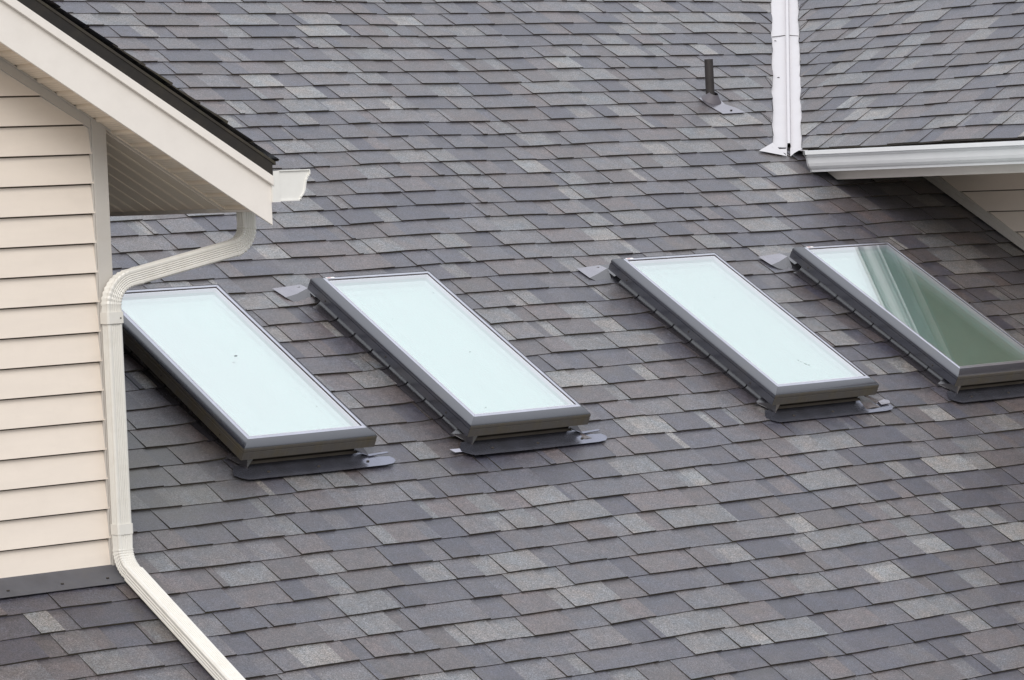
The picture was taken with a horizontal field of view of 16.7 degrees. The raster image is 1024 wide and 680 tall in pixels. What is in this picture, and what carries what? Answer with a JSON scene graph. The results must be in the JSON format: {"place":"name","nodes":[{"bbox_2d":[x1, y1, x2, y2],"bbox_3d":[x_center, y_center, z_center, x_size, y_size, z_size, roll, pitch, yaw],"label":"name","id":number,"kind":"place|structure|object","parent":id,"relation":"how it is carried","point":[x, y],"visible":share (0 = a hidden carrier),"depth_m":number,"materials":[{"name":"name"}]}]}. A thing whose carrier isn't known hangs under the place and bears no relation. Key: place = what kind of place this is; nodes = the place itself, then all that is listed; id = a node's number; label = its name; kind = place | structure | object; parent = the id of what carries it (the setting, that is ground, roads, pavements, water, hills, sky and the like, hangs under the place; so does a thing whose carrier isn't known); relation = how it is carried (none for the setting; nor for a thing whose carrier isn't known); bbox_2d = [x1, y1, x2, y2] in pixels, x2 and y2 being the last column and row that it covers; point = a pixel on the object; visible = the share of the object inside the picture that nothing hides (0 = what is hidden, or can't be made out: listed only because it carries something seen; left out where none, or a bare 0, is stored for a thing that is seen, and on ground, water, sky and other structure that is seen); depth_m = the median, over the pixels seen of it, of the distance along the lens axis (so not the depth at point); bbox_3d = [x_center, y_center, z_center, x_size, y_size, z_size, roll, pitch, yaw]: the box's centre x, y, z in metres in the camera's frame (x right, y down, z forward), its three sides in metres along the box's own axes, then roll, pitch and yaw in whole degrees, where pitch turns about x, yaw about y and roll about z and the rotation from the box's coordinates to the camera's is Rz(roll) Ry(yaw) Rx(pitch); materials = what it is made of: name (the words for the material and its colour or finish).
{"place":"outdoors","nodes":[
{"label":"outdoors","id":0,"kind":"place"},
{"bbox_2d":[0,0,278,597],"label":"gabled house","id":1,"kind":"structure","parent":0,"point":[97,130],"depth_m":13.29,"materials":[{"name":"beige plastic"}]},
{"bbox_2d":[100,212,256,679],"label":"downspout","id":2,"kind":"object","parent":1,"relation":"attached to","point":[196,642],"visible":0.98,"depth_m":13.41,"materials":[{"name":"white metal"}]},
{"bbox_2d":[271,169,310,201],"bbox_3d":[-1.681,-0.618,14.634,0.186,0.124,2.552,-5,4,-40],"label":"gutter","id":3,"kind":"object","parent":1,"relation":"attached to","point":[289,185],"visible":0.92,"depth_m":13.65,"materials":[{"name":"white metal"}]},
{"bbox_2d":[0,0,1023,679],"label":"roof","id":4,"kind":"structure","parent":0,"point":[506,168],"depth_m":16.41,"materials":[{"name":"grey"}]},
{"bbox_2d":[121,284,395,479],"bbox_3d":[-1.243,0.131,15.049,0.913,0.144,1.493,-5,33,-40],"label":"skylight","id":5,"kind":"object","parent":4,"relation":"on","point":[253,397],"visible":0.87,"depth_m":14.87,"materials":[{"name":"clear glass"}]},
{"bbox_2d":[272,271,606,454],"bbox_3d":[-0.315,0.055,15.821,0.913,0.144,1.493,-5,33,-40],"label":"skylight","id":6,"kind":"object","parent":4,"relation":"on","point":[449,360],"visible":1,"depth_m":15.67,"materials":[{"name":"clear glass"}]},
{"bbox_2d":[699,59,744,113],"bbox_3d":[1.182,-1.441,19.776,0.210,0.316,0.195,-5,4,-40],"label":"vent pipe","id":7,"kind":"object","parent":4,"relation":"on","point":[710,98],"visible":1,"depth_m":19.77,"materials":[{"name":"grey metal"}]},
{"bbox_2d":[577,252,892,421],"bbox_3d":[1.107,-0.061,17.004,0.906,0.144,1.493,-5,33,-40],"label":"skylight","id":8,"kind":"object","parent":4,"relation":"on","point":[765,350],"visible":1,"depth_m":16.83,"materials":[{"name":"clear glass"}]},
{"bbox_2d":[759,241,1023,402],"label":"skylight","id":9,"kind":"object","parent":4,"relation":"on","point":[932,328],"visible":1,"depth_m":17.65,"materials":[{"name":"clear glass"}]},
{"bbox_2d":[803,141,1023,171],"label":"gutter","id":10,"kind":"object","parent":4,"relation":"attached to","point":[960,154],"visible":1,"depth_m":18.62,"materials":[{"name":"white metal"}]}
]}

